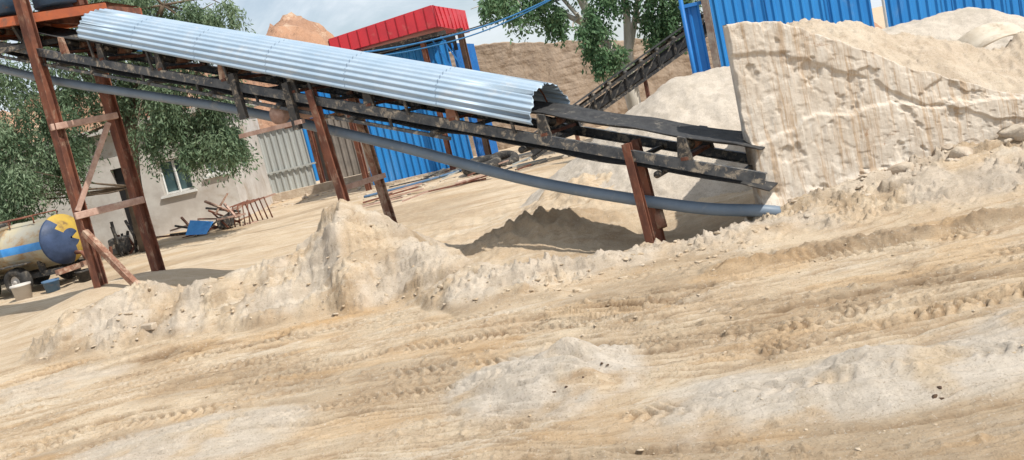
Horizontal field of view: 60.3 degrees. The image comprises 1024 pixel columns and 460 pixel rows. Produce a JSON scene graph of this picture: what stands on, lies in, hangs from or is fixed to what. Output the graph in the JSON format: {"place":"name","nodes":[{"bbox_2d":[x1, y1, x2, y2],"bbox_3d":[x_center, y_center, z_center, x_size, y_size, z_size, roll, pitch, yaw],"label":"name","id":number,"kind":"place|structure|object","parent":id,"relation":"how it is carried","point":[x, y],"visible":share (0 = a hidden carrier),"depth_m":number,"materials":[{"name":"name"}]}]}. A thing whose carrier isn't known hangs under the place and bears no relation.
{"place":"outdoors","nodes":[
{"label":"outdoors","id":0,"kind":"place"},
{"bbox_2d":[138,0,550,54],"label":"overhead cable","id":1,"kind":"object","parent":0,"point":[466,36],"visible":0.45,"depth_m":16.62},
{"bbox_2d":[0,12,881,145],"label":"rocky hill","id":2,"kind":"structure","parent":0,"point":[291,26],"depth_m":69.08,"materials":[{"name":"brown stone"}]},
{"bbox_2d":[0,0,881,111],"label":"sky","id":3,"kind":"structure","parent":0,"point":[338,17],"materials":[{"name":"white"}]},
{"bbox_2d":[362,0,547,51],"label":"overhead cable","id":4,"kind":"object","parent":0,"point":[457,33],"visible":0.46,"depth_m":16.60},
{"bbox_2d":[0,6,1023,459],"bbox_3d":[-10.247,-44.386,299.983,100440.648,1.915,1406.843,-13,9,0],"label":"sandy ground","id":5,"kind":"structure","parent":0,"point":[886,336],"depth_m":6.57,"materials":[{"name":"beige sand"}]},
{"bbox_2d":[9,281,32,300],"bbox_3d":[-9.024,1.142,16.251,0.360,0.300,0.360,-13,9,0],"label":"plastic bucket","id":6,"kind":"object","parent":5,"relation":"on","point":[22,291],"visible":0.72,"depth_m":16.14,"materials":[{"name":"paint"}]},
{"bbox_2d":[0,166,54,219],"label":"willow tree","id":7,"kind":"object","parent":5,"relation":"on","point":[52,214],"depth_m":21.27,"materials":[{"name":"plant"}]},
{"bbox_2d":[0,210,86,294],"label":"water tanker trailer","id":8,"kind":"object","parent":5,"relation":"on","point":[36,252],"visible":0.84,"depth_m":16.70,"materials":[{"name":"paint"}]},
{"bbox_2d":[41,277,59,292],"bbox_3d":[-8.587,1.036,16.453,0.318,0.220,0.318,-13,9,0],"label":"plastic bucket","id":9,"kind":"object","parent":5,"relation":"on","point":[51,285],"visible":1,"depth_m":16.35,"materials":[{"name":"blue paint"}]},
{"bbox_2d":[74,268,90,281],"bbox_3d":[-8.215,0.868,16.946,0.318,0.220,0.318,-13,9,0],"label":"plastic bucket","id":10,"kind":"object","parent":5,"relation":"on","point":[82,275],"visible":0.78,"depth_m":16.84,"materials":[{"name":"plastic"}]},
{"bbox_2d":[13,0,165,287],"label":"conveyor trestle","id":11,"kind":"object","parent":5,"relation":"on","point":[95,249],"visible":0.91,"depth_m":12.26,"materials":[{"name":"metal"}]},
{"bbox_2d":[0,25,777,191],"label":"belt conveyor","id":12,"kind":"object","parent":11,"relation":"on","point":[287,97],"visible":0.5,"depth_m":9.41,"materials":[{"name":"metal"}]},
{"bbox_2d":[0,1,142,53],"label":"steel platform","id":13,"kind":"structure","parent":12,"relation":"on","point":[65,17],"depth_m":11.99,"materials":[{"name":"orange paint"}]},
{"bbox_2d":[0,0,15,16],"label":"steel drum","id":14,"kind":"object","parent":13,"relation":"on","point":[7,7],"visible":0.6,"depth_m":11.95,"materials":[{"name":"blue paint"}]},
{"bbox_2d":[32,0,76,10],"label":"steel drum","id":15,"kind":"object","parent":13,"relation":"on","point":[40,5],"visible":0.9,"depth_m":12.07,"materials":[{"name":"blue paint"}]},
{"bbox_2d":[76,9,569,133],"bbox_3d":[-2.503,-2.012,10.324,6.200,2.670,0.936,-8,10,30],"label":"corrugated hood","id":16,"kind":"object","parent":12,"relation":"attached to","point":[511,99],"visible":1,"depth_m":9.73,"materials":[{"name":"metal"}]},
{"bbox_2d":[0,114,244,249],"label":"front wall","id":17,"kind":"structure","parent":5,"relation":"on","point":[166,214],"depth_m":23.34,"materials":[{"name":"paint"}]},
{"bbox_2d":[113,168,133,239],"bbox_3d":[-10.053,-0.646,23.514,0.600,2.120,0.001,-13,9,0],"label":"door","id":18,"kind":"structure","parent":17,"relation":"attached to","point":[118,175],"depth_m":23.44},
{"bbox_2d":[5,101,260,151],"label":"roof slab","id":19,"kind":"structure","parent":17,"relation":"on","point":[99,132],"depth_m":22.73,"materials":[{"name":"paint"}]},
{"bbox_2d":[157,162,168,194],"bbox_3d":[-9.266,-1.370,23.392,0.050,0.900,0.050,-8,10,30],"label":"frame","id":20,"kind":"object","parent":17,"relation":"attached to","point":[163,181],"visible":0.79,"depth_m":23.39,"materials":[{"name":"white paint"}]},
{"bbox_2d":[160,160,191,193],"bbox_3d":[-8.906,-1.459,23.432,0.800,0.900,0.001,-13,9,0],"label":"pane","id":21,"kind":"object","parent":17,"relation":"attached to","point":[171,185],"visible":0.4,"depth_m":23.45,"materials":[{"name":"teal glass"}]},
{"bbox_2d":[171,158,181,191],"bbox_3d":[-8.905,-1.452,23.387,0.050,0.900,0.050,-8,10,30],"label":"frame","id":22,"kind":"object","parent":17,"relation":"attached to","point":[176,175],"visible":0.93,"depth_m":23.37,"materials":[{"name":"white paint"}]},
{"bbox_2d":[161,189,197,198],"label":"sill","id":23,"kind":"structure","parent":17,"relation":"attached to","point":[177,194],"depth_m":23.25,"materials":[{"name":"white paint"}]},
{"bbox_2d":[166,187,193,194],"bbox_3d":[-8.812,-1.049,23.462,0.800,0.050,0.050,-13,9,0],"label":"frame","id":24,"kind":"object","parent":17,"relation":"on","point":[181,190],"visible":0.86,"depth_m":23.44,"materials":[{"name":"white paint"}]},
{"bbox_2d":[203,171,229,178],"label":"sill","id":25,"kind":"structure","parent":17,"relation":"attached to","point":[216,174],"depth_m":23.21,"materials":[{"name":"white paint"}]},
{"bbox_2d":[108,220,138,256],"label":"machinery parts","id":26,"kind":"object","parent":5,"relation":"on","point":[121,245],"visible":0.78,"depth_m":20.23,"materials":[{"name":"metal"}]},
{"bbox_2d":[0,0,262,251],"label":"willow tree","id":27,"kind":"object","parent":5,"relation":"on","point":[217,139],"visible":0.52,"depth_m":18.66,"materials":[{"name":"green plant"}]},
{"bbox_2d":[141,322,156,330],"bbox_3d":[-3.819,1.017,9.279,0.170,0.070,0.080,-8,10,28],"label":"brick fragment","id":28,"kind":"object","parent":5,"relation":"on","point":[149,326],"visible":1,"depth_m":9.24,"materials":[{"name":"stone"}]},
{"bbox_2d":[156,193,275,237],"bbox_3d":[-7.120,-0.389,21.226,2.916,0.852,1.559,-13,9,0],"label":"scrap metal pile","id":29,"kind":"object","parent":5,"relation":"on","point":[199,227],"visible":0.98,"depth_m":20.89,"materials":[{"name":"metal"}]},
{"bbox_2d":[225,107,272,216],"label":"side wall","id":30,"kind":"structure","parent":5,"relation":"on","point":[251,187],"depth_m":25.44,"materials":[{"name":"paint"}]},
{"bbox_2d":[257,115,370,201],"bbox_3d":[-5.883,-2.367,26.715,5.000,2.601,0.461,-13,9,0],"label":"grey sheet fence","id":31,"kind":"object","parent":5,"relation":"on","point":[288,163],"visible":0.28,"depth_m":26.75,"materials":[{"name":"grey corrugated sheet metal"},{"name":"steel"}]},
{"bbox_2d":[261,185,372,211],"bbox_3d":[-5.841,-0.951,25.409,7.000,0.216,3.070,-13,9,0],"label":"stone rubble","id":32,"kind":"object","parent":5,"relation":"on","point":[317,194],"visible":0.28,"depth_m":25.19,"materials":[{"name":"brown stone"}]},
{"bbox_2d":[300,91,334,180],"bbox_3d":[-5.824,-3.388,29.623,2.974,3.050,0.040,-13,9,0],"label":"blue sheet fence","id":33,"kind":"object","parent":5,"relation":"on","point":[306,137],"visible":0.04,"depth_m":29.66,"materials":[{"name":"blue metal"}]},
{"bbox_2d":[305,89,396,222],"bbox_3d":[-1.813,-0.648,10.311,0.232,2.106,0.862,-8,10,28],"label":"conveyor trestle","id":34,"kind":"object","parent":5,"relation":"on","point":[378,176],"visible":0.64,"depth_m":10.00,"materials":[{"name":"metal"}]},
{"bbox_2d":[0,64,780,216],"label":"drain pipe","id":35,"kind":"object","parent":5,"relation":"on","point":[714,209],"visible":0.83,"depth_m":9.40,"materials":[{"name":"grey plastic"}]},
{"bbox_2d":[364,169,461,197],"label":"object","id":36,"kind":"object","parent":5,"relation":"on","point":[411,184],"visible":0.53,"depth_m":20.89,"materials":[{"name":"blue paint"}]},
{"bbox_2d":[328,5,498,190],"bbox_3d":[-2.512,-3.547,23.526,3.564,4.150,3.192,-13,9,0],"label":"blue site cabin","id":37,"kind":"object","parent":5,"relation":"on","point":[430,22],"visible":0.55,"depth_m":22.58,"materials":[{"name":"metal"}]},
{"bbox_2d":[39,213,788,359],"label":"dirt clods","id":38,"kind":"object","parent":5,"relation":"on","point":[537,279],"visible":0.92,"depth_m":7.70,"materials":[{"name":"beige soil"}]},
{"bbox_2d":[362,152,547,206],"bbox_3d":[-1.127,-1.255,19.939,4.492,0.185,4.707,-13,9,0],"label":"yard debris","id":39,"kind":"object","parent":5,"relation":"on","point":[471,180],"visible":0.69,"depth_m":19.31,"materials":[{"name":"wood"}]},
{"bbox_2d":[358,151,567,203],"bbox_3d":[-1.335,-1.286,20.989,5.114,0.165,4.136,-13,9,0],"label":"stone rubble","id":40,"kind":"object","parent":5,"relation":"on","point":[506,166],"visible":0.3,"depth_m":20.54,"materials":[{"name":"brown stone"}]},
{"bbox_2d":[461,155,501,175],"bbox_3d":[-0.708,-1.509,20.593,0.980,0.388,0.964,-13,9,0],"label":"scrap tyre","id":41,"kind":"object","parent":5,"relation":"on","point":[493,160],"visible":0.42,"depth_m":20.42,"materials":[{"name":"rubber"}]},
{"bbox_2d":[491,150,518,166],"bbox_3d":[-0.226,-1.647,20.893,0.820,0.416,0.781,-13,9,0],"label":"scrap tyre","id":42,"kind":"object","parent":5,"relation":"on","point":[510,156],"visible":0.51,"depth_m":20.86,"materials":[{"name":"rubber"}]},
{"bbox_2d":[11,145,1023,459],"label":"loose crumbs","id":43,"kind":"object","parent":5,"relation":"on","point":[595,325],"visible":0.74,"depth_m":5.70,"materials":[{"name":"beige soil"}]},
{"bbox_2d":[449,38,712,155],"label":"earth mound","id":44,"kind":"structure","parent":5,"relation":"on","point":[562,68],"depth_m":26.64,"materials":[{"name":"brown soil"}]},
{"bbox_2d":[471,0,701,110],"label":"eucalyptus tree","id":45,"kind":"object","parent":5,"relation":"on","point":[606,57],"visible":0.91,"depth_m":20.06,"materials":[{"name":"green plant"}]},
{"bbox_2d":[376,0,559,53],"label":"overhead cable","id":46,"kind":"object","parent":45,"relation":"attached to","point":[445,35],"visible":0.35,"depth_m":20.64,"materials":[{"name":"metal"}]},
{"bbox_2d":[530,11,707,159],"bbox_3d":[2.639,-3.241,19.133,5.117,2.815,0.650,-13,9,0],"label":"loading conveyor","id":47,"kind":"object","parent":5,"relation":"on","point":[642,74],"visible":0.55,"depth_m":18.85,"materials":[{"name":"metal"}]},
{"bbox_2d":[621,138,666,242],"bbox_3d":[1.325,-0.233,8.432,0.197,1.284,0.374,-8,10,28],"label":"conveyor trestle","id":48,"kind":"object","parent":5,"relation":"on","point":[653,222],"visible":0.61,"depth_m":8.33,"materials":[{"name":"metal"}]},
{"bbox_2d":[552,362,943,399],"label":"dark clods","id":49,"kind":"object","parent":5,"relation":"on","point":[936,395],"visible":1,"depth_m":3.83,"materials":[{"name":"brown soil"}]},
{"bbox_2d":[678,0,1023,73],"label":"blue sheet fence","id":50,"kind":"object","parent":5,"relation":"on","point":[718,14],"visible":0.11,"depth_m":15.79,"materials":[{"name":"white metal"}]},
{"bbox_2d":[722,21,1023,205],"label":"excavated sand bank","id":51,"kind":"structure","parent":5,"relation":"on","point":[815,111],"depth_m":8.07,"materials":[{"name":"beige sand"}]},
{"bbox_2d":[775,124,1023,217],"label":"stone rubble","id":52,"kind":"object","parent":5,"relation":"on","point":[945,148],"visible":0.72,"depth_m":7.88,"materials":[{"name":"beige stone"}]},
{"bbox_2d":[887,124,1023,174],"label":"stone rubble","id":53,"kind":"object","parent":5,"relation":"on","point":[1015,132],"visible":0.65,"depth_m":7.87,"materials":[{"name":"beige stone"}]},
{"bbox_2d":[957,22,1023,47],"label":"pile","id":54,"kind":"object","parent":5,"relation":"on","point":[983,35],"visible":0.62,"depth_m":9.08,"materials":[{"name":"beige sand"}]}
]}

